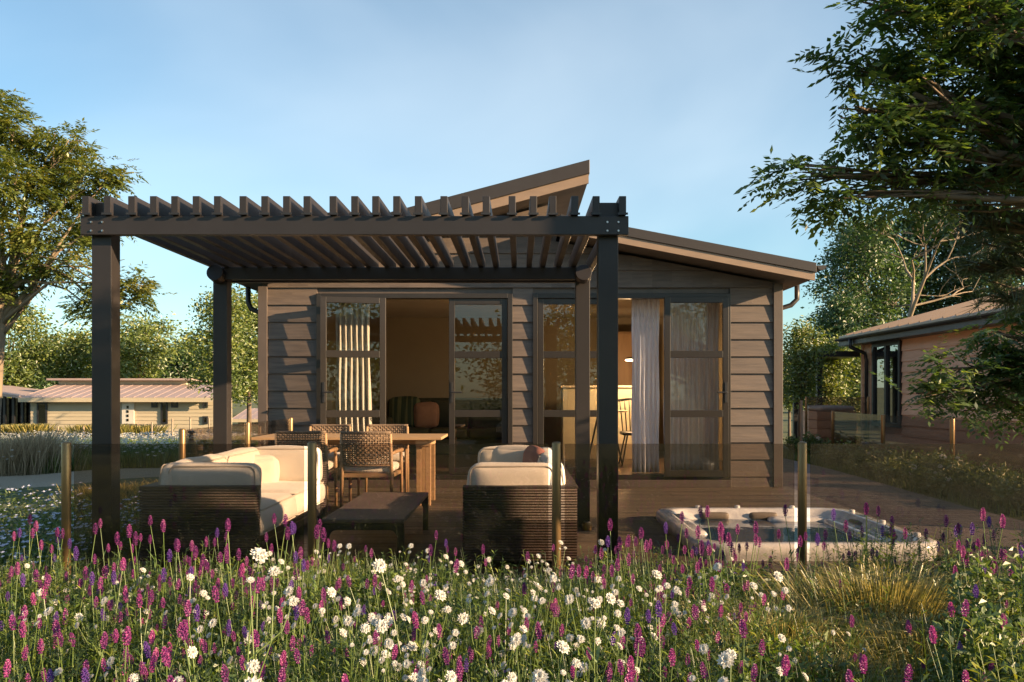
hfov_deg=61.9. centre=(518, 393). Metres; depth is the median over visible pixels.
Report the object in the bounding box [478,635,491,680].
lavender flower
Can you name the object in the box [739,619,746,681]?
lavender flower
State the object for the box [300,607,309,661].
lavender flower
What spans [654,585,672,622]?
white flower
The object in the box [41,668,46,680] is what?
lavender flower
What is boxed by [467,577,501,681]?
white flower
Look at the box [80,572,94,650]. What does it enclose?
lavender flower
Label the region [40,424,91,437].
golden grass
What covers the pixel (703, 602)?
lavender flower
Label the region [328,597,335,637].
white flower
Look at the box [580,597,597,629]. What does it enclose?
white flower
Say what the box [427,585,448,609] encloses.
white flower
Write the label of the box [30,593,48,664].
lavender flower
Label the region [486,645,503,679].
lavender flower
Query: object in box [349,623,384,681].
white flower
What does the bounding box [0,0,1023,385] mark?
sky
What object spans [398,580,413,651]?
lavender flower
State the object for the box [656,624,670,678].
lavender flower
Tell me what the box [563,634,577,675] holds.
white flower
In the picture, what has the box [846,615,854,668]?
lavender flower
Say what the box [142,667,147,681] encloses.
lavender flower
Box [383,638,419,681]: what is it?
white flower
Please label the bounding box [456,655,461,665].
lavender flower
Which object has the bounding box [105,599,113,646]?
lavender flower
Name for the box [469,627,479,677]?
white flower
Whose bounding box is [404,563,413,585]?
white flower
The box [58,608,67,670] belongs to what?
lavender flower
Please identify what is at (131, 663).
lavender flower
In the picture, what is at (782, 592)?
lavender flower
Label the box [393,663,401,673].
white flower
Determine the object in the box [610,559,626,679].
lavender flower
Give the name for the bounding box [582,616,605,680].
white flower
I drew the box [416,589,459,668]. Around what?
white flower
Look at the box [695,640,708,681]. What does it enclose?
lavender flower
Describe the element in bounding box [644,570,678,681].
white flower
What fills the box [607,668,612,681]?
lavender flower
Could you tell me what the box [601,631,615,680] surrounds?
lavender flower
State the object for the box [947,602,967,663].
lavender flower
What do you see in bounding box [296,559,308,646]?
lavender flower
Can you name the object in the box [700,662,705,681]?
lavender flower
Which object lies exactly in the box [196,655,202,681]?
lavender flower
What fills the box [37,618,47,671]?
lavender flower
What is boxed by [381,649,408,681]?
white flower
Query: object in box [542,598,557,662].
lavender flower
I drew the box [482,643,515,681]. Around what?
white flower
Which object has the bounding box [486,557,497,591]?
white flower
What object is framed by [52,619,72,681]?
lavender flower
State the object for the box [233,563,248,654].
lavender flower
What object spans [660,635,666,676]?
lavender flower
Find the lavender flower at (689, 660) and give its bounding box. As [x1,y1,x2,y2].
[685,653,690,672]
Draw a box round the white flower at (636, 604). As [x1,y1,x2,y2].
[631,584,657,623]
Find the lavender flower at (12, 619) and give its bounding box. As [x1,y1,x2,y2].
[2,615,27,681]
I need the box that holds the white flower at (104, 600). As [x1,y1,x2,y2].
[74,597,110,681]
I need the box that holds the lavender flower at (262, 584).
[259,577,274,670]
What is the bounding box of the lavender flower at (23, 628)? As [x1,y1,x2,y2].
[19,621,33,681]
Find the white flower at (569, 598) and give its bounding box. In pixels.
[564,594,601,681]
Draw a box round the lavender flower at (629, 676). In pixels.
[624,670,633,681]
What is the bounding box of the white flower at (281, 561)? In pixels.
[276,559,294,619]
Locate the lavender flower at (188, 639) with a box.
[183,619,191,664]
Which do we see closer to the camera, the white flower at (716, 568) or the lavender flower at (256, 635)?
the lavender flower at (256, 635)
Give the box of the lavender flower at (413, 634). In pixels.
[411,628,415,658]
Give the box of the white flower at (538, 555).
[530,554,545,587]
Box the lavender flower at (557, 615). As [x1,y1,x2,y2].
[552,605,566,672]
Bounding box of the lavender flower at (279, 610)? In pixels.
[277,608,292,681]
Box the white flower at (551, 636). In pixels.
[548,634,557,666]
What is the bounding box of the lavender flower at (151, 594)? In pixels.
[128,590,153,681]
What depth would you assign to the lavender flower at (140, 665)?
2.60 m
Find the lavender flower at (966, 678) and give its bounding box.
[961,670,969,681]
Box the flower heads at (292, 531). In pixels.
[5,508,1023,621]
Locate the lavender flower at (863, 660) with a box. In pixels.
[859,654,867,679]
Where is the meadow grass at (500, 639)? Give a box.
[0,542,1019,681]
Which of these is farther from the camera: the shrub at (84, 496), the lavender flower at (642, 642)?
the shrub at (84, 496)
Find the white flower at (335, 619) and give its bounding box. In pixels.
[332,615,345,630]
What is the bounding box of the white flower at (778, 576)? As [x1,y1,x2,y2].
[744,571,791,655]
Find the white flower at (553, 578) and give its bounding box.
[541,575,567,664]
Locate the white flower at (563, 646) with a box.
[556,640,584,681]
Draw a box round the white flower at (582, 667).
[579,662,587,681]
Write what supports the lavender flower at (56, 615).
on the ground at (238, 409)
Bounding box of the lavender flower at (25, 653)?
[18,647,27,681]
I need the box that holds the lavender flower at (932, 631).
[928,625,944,681]
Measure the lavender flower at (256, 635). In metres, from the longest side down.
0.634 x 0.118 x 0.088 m
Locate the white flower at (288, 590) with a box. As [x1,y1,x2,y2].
[264,586,295,676]
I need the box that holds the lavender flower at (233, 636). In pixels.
[231,631,237,672]
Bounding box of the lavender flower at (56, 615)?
[53,611,58,662]
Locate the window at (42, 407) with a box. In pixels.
[37,402,47,424]
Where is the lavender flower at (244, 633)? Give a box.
[242,626,251,658]
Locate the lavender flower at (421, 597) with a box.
[419,591,441,679]
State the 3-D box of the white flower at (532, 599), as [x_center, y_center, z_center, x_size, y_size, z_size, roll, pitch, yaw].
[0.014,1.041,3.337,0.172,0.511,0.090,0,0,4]
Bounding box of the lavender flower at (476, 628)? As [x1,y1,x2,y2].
[468,626,484,680]
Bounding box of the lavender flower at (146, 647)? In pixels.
[143,641,150,676]
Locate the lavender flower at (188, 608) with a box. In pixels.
[184,600,199,681]
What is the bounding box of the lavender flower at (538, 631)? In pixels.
[535,622,543,670]
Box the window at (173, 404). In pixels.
[171,402,177,407]
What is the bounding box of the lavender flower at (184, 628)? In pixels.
[179,619,191,681]
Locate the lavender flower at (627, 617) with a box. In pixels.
[622,607,630,679]
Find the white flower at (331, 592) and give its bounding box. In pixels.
[326,587,347,652]
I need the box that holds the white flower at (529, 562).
[524,559,536,588]
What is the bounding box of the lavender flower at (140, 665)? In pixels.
[139,661,144,681]
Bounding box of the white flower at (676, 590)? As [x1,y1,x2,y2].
[672,586,686,677]
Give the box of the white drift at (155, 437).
[0,430,255,459]
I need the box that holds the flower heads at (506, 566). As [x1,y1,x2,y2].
[13,539,760,595]
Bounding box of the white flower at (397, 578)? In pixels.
[385,575,407,614]
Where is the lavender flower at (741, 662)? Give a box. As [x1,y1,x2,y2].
[737,661,742,679]
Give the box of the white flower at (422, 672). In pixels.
[418,666,431,681]
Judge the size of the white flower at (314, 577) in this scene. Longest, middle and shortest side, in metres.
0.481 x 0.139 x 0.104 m
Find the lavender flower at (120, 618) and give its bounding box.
[118,612,122,647]
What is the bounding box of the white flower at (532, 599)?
[518,595,542,660]
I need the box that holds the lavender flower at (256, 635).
[253,629,259,659]
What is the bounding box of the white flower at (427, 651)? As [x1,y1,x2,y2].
[421,648,428,670]
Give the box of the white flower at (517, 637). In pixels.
[510,634,521,681]
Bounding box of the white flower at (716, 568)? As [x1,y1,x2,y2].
[698,562,728,644]
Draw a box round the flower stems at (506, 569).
[214,542,740,598]
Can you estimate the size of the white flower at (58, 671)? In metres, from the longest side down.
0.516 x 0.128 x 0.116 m
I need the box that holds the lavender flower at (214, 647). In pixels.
[212,643,217,666]
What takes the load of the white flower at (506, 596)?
on the ground at (238, 409)
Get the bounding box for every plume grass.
[0,428,91,475]
[52,441,91,455]
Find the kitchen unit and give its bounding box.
[559,385,631,459]
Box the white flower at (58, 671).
[53,668,62,681]
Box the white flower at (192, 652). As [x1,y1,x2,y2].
[187,646,197,681]
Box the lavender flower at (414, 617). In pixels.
[408,611,418,681]
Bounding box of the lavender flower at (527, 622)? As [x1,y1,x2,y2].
[517,617,528,681]
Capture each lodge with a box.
[1,378,212,437]
[232,408,257,424]
[237,160,826,487]
[788,287,1023,472]
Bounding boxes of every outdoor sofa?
[139,445,327,567]
[462,446,577,567]
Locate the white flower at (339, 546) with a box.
[329,544,347,587]
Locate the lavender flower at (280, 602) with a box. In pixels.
[279,598,289,654]
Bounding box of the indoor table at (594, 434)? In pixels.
[590,410,626,462]
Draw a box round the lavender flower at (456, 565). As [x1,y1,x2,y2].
[439,559,459,644]
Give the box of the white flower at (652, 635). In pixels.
[630,632,658,681]
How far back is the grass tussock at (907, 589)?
3.85 m
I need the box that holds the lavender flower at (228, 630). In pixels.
[221,625,231,677]
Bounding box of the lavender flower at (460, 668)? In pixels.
[456,661,463,681]
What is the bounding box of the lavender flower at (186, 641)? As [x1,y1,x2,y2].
[180,627,200,680]
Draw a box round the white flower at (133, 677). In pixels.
[129,673,139,681]
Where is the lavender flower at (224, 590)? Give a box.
[222,583,244,670]
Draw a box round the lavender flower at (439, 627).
[436,623,454,680]
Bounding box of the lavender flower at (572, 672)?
[570,665,574,681]
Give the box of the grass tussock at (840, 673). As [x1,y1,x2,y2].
[673,633,962,681]
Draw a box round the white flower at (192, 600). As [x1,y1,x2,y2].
[163,598,195,670]
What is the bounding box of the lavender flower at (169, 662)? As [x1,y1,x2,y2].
[164,648,171,674]
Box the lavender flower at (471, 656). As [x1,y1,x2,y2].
[469,650,473,681]
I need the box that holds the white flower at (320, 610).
[284,603,325,658]
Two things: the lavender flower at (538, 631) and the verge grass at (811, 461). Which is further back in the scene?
the verge grass at (811, 461)
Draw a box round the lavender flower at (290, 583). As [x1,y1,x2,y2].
[275,580,293,645]
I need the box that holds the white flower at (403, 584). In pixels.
[400,581,405,619]
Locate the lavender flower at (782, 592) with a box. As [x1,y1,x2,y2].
[771,591,785,657]
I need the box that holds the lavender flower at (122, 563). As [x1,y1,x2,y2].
[106,558,126,650]
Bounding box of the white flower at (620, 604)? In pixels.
[596,596,624,677]
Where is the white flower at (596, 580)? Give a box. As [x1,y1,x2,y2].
[591,577,607,614]
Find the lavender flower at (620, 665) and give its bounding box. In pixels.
[617,659,623,681]
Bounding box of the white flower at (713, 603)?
[698,593,719,634]
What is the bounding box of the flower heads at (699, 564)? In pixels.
[0,502,1023,639]
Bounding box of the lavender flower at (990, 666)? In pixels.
[988,663,994,681]
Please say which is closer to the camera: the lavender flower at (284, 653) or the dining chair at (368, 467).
the lavender flower at (284, 653)
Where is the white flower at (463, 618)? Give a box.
[450,612,468,671]
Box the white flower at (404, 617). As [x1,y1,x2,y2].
[400,614,437,677]
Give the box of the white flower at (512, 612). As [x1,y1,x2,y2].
[492,607,526,679]
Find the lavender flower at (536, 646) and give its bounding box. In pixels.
[533,641,537,671]
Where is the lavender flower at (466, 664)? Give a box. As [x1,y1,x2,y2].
[464,658,468,681]
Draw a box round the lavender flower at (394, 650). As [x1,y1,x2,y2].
[390,644,397,681]
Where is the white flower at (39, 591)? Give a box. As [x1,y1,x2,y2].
[22,588,44,668]
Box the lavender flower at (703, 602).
[683,600,705,658]
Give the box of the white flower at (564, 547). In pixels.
[554,540,569,574]
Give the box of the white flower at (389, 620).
[376,615,407,680]
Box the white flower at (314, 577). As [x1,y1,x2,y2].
[303,574,319,616]
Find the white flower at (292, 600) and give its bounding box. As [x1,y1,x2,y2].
[245,547,298,678]
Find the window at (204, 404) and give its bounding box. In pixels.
[202,402,207,407]
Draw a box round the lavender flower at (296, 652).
[294,648,301,681]
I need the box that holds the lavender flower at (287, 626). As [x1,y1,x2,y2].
[278,620,290,674]
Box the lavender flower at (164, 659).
[161,646,170,681]
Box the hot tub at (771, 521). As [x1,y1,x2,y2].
[656,505,937,560]
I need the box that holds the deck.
[59,487,1016,594]
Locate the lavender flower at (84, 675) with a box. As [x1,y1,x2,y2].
[81,668,89,681]
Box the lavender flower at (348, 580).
[346,575,371,657]
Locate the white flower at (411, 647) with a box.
[397,641,417,680]
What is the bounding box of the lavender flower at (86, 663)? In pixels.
[83,659,88,677]
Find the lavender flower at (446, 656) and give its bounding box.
[442,647,449,681]
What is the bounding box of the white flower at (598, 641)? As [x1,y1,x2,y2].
[595,638,639,681]
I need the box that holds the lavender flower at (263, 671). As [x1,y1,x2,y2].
[259,662,265,681]
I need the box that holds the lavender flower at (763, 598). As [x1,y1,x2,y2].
[762,594,767,652]
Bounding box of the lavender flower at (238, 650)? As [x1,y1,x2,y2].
[236,646,240,677]
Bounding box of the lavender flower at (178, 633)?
[168,622,182,674]
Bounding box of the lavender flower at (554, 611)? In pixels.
[549,604,556,680]
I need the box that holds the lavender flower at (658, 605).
[648,601,671,681]
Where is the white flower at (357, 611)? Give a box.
[334,608,365,680]
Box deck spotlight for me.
[582,521,591,530]
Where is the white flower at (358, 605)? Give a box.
[323,599,360,648]
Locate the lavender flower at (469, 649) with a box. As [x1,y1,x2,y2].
[468,646,471,670]
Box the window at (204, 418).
[202,416,207,423]
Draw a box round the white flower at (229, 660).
[227,656,246,681]
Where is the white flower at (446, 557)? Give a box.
[437,554,454,608]
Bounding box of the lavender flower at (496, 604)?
[490,601,498,650]
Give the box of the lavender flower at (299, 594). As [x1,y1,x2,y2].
[296,586,312,668]
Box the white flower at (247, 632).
[244,631,251,660]
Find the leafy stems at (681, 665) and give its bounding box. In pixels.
[0,520,1023,681]
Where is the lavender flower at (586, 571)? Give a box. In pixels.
[577,566,590,654]
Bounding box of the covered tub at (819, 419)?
[803,405,855,449]
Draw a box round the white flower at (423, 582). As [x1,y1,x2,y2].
[410,579,435,633]
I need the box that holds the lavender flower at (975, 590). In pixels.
[972,584,978,625]
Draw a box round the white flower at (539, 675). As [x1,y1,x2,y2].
[501,668,548,681]
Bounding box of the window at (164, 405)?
[161,402,167,423]
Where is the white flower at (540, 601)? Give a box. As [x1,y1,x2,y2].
[524,597,545,680]
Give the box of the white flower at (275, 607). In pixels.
[261,604,278,645]
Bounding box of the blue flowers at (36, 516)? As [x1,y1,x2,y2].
[0,482,141,578]
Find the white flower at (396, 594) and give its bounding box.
[392,579,415,623]
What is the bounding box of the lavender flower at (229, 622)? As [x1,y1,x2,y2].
[222,619,230,657]
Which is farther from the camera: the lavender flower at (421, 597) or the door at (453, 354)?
the door at (453, 354)
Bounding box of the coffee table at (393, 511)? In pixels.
[322,492,428,565]
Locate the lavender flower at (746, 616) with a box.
[744,611,747,623]
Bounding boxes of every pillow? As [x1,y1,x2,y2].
[254,455,279,482]
[389,396,419,427]
[414,402,438,427]
[491,445,528,462]
[522,445,544,462]
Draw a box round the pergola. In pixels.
[79,196,628,580]
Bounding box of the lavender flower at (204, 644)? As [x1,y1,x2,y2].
[202,639,207,678]
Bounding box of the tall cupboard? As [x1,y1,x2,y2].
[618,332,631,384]
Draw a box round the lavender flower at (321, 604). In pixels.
[308,600,323,664]
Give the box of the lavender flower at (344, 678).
[341,674,348,681]
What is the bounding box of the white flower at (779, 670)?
[776,667,808,681]
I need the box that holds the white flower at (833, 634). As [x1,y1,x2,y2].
[831,630,865,674]
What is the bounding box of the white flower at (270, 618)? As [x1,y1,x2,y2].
[263,617,274,662]
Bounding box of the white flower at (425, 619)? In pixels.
[420,616,435,665]
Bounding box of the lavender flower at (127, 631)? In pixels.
[122,626,130,681]
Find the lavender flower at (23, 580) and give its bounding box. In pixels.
[18,574,29,653]
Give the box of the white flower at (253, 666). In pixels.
[245,659,259,674]
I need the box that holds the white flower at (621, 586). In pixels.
[611,576,631,609]
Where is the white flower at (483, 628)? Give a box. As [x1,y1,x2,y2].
[466,598,487,680]
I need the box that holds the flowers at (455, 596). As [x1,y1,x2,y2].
[30,570,930,681]
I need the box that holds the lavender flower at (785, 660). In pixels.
[781,655,790,681]
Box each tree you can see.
[0,88,176,434]
[3,301,77,397]
[5,330,79,389]
[35,322,91,385]
[62,342,148,377]
[83,308,187,377]
[126,339,200,378]
[154,336,212,384]
[164,283,257,405]
[207,358,257,403]
[208,357,246,408]
[232,290,257,432]
[733,0,1023,255]
[783,314,836,439]
[783,349,810,435]
[800,208,940,426]
[800,281,881,404]
[806,330,860,404]
[830,325,864,432]
[854,201,993,317]
[873,198,980,323]
[927,206,1023,304]
[931,94,1023,322]
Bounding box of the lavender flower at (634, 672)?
[632,670,638,681]
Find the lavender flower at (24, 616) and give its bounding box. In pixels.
[20,605,37,672]
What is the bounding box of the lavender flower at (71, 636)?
[68,632,75,680]
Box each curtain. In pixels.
[336,303,371,467]
[631,299,659,472]
[663,303,719,469]
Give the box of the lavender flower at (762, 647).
[759,639,764,681]
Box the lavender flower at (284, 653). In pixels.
[279,650,286,667]
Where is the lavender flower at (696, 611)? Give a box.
[684,606,701,677]
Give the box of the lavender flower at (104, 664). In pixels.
[101,658,106,681]
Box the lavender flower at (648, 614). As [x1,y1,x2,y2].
[645,609,662,679]
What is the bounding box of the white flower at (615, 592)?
[576,584,618,660]
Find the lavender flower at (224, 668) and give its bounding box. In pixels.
[220,664,228,681]
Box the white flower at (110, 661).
[90,656,114,681]
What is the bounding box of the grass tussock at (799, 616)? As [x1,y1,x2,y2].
[608,579,943,673]
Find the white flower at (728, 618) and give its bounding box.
[705,616,730,648]
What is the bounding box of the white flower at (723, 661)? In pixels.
[688,651,734,681]
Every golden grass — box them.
[0,423,51,435]
[1,423,66,437]
[1,424,21,436]
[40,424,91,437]
[77,423,129,437]
[120,423,160,437]
[120,423,177,438]
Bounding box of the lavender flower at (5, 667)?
[3,659,10,681]
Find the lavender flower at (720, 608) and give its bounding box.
[711,604,723,660]
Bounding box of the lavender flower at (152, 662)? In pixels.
[149,653,156,681]
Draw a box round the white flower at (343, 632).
[340,628,360,681]
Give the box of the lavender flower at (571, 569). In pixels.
[550,564,576,681]
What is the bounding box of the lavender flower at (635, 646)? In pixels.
[634,639,640,666]
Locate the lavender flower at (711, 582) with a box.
[700,576,715,657]
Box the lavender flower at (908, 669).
[904,664,912,681]
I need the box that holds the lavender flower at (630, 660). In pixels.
[626,655,634,678]
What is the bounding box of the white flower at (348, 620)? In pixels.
[343,615,353,674]
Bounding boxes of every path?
[0,468,160,488]
[783,458,1023,566]
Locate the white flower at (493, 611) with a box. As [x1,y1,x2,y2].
[481,607,527,681]
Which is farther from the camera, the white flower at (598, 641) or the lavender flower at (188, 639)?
the lavender flower at (188, 639)
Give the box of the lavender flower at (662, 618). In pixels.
[657,614,668,681]
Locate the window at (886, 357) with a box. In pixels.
[871,340,901,427]
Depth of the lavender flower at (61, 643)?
2.83 m
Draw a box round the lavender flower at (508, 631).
[493,627,510,679]
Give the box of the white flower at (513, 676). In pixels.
[506,672,516,681]
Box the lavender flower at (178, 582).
[169,578,180,654]
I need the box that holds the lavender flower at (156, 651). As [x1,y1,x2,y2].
[152,647,158,681]
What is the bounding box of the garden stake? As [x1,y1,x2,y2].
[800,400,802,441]
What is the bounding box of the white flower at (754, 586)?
[746,582,770,635]
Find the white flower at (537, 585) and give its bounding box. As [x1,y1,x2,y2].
[505,582,542,673]
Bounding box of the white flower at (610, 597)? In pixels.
[575,593,625,681]
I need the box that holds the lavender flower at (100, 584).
[97,577,110,671]
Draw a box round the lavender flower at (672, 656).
[668,648,675,681]
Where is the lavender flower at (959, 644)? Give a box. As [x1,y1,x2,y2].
[956,641,962,678]
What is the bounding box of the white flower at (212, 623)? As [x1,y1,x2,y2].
[191,618,221,681]
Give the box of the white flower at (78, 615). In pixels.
[74,613,104,681]
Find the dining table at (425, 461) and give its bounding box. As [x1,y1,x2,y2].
[251,434,447,505]
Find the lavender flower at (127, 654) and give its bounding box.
[123,648,129,679]
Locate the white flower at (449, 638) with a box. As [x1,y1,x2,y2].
[404,635,456,681]
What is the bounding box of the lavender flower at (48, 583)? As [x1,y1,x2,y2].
[22,575,51,673]
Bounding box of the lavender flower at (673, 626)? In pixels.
[666,622,684,681]
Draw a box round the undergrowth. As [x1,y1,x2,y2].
[0,486,140,581]
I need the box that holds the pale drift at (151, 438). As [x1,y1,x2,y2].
[1,428,242,452]
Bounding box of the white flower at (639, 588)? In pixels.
[636,586,651,630]
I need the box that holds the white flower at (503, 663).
[501,661,510,680]
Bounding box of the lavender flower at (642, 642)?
[637,638,645,676]
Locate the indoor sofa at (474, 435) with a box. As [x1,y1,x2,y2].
[386,398,501,453]
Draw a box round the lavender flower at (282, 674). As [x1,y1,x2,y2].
[278,667,286,681]
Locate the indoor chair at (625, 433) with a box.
[618,397,631,465]
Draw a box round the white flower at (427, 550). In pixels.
[417,549,433,593]
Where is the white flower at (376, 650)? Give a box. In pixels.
[370,646,378,680]
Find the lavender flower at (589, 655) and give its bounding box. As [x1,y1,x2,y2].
[586,647,590,681]
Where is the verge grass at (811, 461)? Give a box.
[783,446,1023,517]
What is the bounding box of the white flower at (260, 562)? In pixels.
[252,560,264,628]
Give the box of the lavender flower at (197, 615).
[193,604,204,671]
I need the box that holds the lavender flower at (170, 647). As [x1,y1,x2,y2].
[167,642,173,669]
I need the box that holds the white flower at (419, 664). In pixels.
[408,661,425,681]
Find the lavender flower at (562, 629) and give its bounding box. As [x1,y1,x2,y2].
[555,624,563,673]
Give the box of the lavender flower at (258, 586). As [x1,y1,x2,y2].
[246,577,269,659]
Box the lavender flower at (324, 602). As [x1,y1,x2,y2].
[314,599,325,665]
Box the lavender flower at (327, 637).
[324,630,331,680]
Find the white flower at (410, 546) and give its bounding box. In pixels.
[397,543,415,585]
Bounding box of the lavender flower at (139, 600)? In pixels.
[131,594,148,681]
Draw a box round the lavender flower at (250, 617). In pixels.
[241,596,254,654]
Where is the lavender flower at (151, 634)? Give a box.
[143,630,154,680]
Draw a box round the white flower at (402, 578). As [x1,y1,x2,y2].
[400,576,414,633]
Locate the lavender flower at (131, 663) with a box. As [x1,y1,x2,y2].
[130,654,133,673]
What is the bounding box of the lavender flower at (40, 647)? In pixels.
[37,639,44,681]
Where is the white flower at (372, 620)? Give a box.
[367,616,394,681]
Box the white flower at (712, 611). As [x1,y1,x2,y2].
[706,598,723,645]
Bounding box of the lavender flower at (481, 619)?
[475,616,483,676]
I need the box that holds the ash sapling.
[868,280,1023,449]
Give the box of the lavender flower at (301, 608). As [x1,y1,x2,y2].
[298,600,306,681]
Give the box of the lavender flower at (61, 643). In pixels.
[54,631,63,681]
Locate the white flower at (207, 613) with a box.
[193,610,209,645]
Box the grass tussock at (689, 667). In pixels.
[638,651,798,681]
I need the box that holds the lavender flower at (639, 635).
[634,624,641,681]
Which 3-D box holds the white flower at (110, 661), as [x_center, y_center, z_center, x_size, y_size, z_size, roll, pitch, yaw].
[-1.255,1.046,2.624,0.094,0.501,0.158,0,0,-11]
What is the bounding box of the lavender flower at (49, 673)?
[47,669,53,681]
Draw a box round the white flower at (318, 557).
[312,549,326,573]
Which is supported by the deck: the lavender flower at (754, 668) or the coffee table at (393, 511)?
the coffee table at (393, 511)
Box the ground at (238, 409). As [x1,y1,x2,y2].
[0,396,1023,580]
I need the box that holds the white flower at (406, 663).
[363,619,411,681]
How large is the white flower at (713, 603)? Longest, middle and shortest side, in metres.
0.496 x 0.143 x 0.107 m
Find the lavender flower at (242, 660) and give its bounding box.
[239,655,245,678]
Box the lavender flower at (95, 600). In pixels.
[93,596,98,641]
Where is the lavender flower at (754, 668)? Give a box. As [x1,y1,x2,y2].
[750,664,757,681]
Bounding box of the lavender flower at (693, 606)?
[687,604,695,658]
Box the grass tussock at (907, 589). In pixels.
[714,542,1022,660]
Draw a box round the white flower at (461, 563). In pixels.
[444,561,471,615]
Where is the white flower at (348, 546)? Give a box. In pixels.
[337,543,357,592]
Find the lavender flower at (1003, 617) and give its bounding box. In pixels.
[1000,614,1017,680]
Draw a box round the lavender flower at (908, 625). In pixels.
[905,620,924,677]
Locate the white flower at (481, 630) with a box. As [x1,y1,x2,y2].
[468,627,483,678]
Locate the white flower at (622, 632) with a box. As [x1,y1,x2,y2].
[617,630,642,681]
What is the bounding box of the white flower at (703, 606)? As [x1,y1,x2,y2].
[671,591,705,647]
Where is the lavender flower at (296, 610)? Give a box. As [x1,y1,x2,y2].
[290,605,298,653]
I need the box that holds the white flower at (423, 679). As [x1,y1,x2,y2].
[419,676,427,681]
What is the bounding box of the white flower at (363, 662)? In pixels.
[358,657,366,681]
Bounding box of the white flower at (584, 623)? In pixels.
[580,616,595,681]
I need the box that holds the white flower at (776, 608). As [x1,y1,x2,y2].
[773,592,783,619]
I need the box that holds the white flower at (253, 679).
[245,675,261,681]
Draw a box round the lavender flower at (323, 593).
[321,588,331,656]
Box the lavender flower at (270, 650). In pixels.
[267,644,271,672]
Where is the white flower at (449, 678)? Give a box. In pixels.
[444,670,456,681]
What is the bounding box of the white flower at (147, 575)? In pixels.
[133,568,154,617]
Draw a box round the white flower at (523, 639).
[518,634,530,681]
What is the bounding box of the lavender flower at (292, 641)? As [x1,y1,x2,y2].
[285,636,295,676]
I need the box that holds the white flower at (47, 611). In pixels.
[22,606,53,681]
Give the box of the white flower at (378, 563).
[372,558,405,681]
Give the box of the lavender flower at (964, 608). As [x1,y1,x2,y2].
[940,600,969,681]
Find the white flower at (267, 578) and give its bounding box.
[251,576,270,627]
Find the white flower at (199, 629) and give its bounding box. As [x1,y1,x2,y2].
[184,625,212,664]
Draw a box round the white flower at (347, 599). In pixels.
[343,596,375,680]
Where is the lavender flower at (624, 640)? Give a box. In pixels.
[618,635,625,677]
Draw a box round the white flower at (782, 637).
[771,634,797,681]
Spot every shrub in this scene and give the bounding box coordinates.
[0,521,80,582]
[40,522,139,571]
[76,528,145,571]
[783,431,835,455]
[815,437,871,466]
[843,443,910,477]
[868,449,930,484]
[902,446,984,493]
[906,592,1023,681]
[921,538,1013,630]
[925,458,1017,496]
[933,546,1023,652]
[957,462,1023,504]
[986,471,1023,512]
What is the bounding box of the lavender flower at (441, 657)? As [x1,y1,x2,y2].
[438,629,448,677]
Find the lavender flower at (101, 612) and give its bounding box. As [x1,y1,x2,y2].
[100,608,104,659]
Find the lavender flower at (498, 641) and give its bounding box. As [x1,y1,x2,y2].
[491,636,500,681]
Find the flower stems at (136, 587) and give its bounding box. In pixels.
[0,516,1021,680]
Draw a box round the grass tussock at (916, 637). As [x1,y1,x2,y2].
[769,594,1021,681]
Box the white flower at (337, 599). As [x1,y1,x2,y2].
[320,596,350,665]
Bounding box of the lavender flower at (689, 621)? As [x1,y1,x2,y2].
[685,617,691,659]
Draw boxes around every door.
[122,402,134,423]
[320,296,385,475]
[449,299,507,473]
[538,299,596,473]
[664,297,728,476]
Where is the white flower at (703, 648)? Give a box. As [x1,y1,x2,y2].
[699,643,736,681]
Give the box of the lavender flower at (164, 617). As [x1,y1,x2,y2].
[148,615,167,681]
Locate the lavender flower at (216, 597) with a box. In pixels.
[211,586,231,670]
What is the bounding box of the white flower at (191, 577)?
[183,573,209,669]
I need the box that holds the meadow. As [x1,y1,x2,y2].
[3,434,257,475]
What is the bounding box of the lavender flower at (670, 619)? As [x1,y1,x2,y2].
[666,612,679,661]
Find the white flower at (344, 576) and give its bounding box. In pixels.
[325,574,350,643]
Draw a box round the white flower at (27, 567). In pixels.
[25,564,43,602]
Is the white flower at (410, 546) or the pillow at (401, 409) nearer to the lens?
the white flower at (410, 546)
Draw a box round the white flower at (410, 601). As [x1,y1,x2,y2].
[387,590,412,636]
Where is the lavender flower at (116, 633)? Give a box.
[112,629,122,675]
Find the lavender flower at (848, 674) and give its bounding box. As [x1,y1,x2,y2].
[845,669,853,681]
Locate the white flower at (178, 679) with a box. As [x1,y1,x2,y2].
[174,676,183,681]
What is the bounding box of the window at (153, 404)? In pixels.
[151,402,157,407]
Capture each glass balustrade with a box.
[61,442,806,584]
[179,417,292,459]
[805,397,868,447]
[831,411,954,459]
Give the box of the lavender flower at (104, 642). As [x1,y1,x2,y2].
[94,631,108,680]
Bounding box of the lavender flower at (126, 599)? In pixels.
[123,589,137,656]
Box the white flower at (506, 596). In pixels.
[497,593,527,673]
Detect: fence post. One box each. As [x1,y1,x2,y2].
[171,419,172,437]
[208,418,209,439]
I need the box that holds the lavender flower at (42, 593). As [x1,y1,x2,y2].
[41,584,57,667]
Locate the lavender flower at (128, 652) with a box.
[126,633,131,674]
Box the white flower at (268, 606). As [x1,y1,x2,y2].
[267,591,275,641]
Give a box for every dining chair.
[275,431,337,511]
[309,424,350,496]
[340,431,403,507]
[357,424,408,496]
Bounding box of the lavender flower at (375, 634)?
[372,630,377,679]
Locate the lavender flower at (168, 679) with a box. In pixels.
[166,675,175,681]
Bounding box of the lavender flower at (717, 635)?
[715,631,719,661]
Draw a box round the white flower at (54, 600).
[31,599,57,632]
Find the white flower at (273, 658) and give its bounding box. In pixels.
[263,652,279,676]

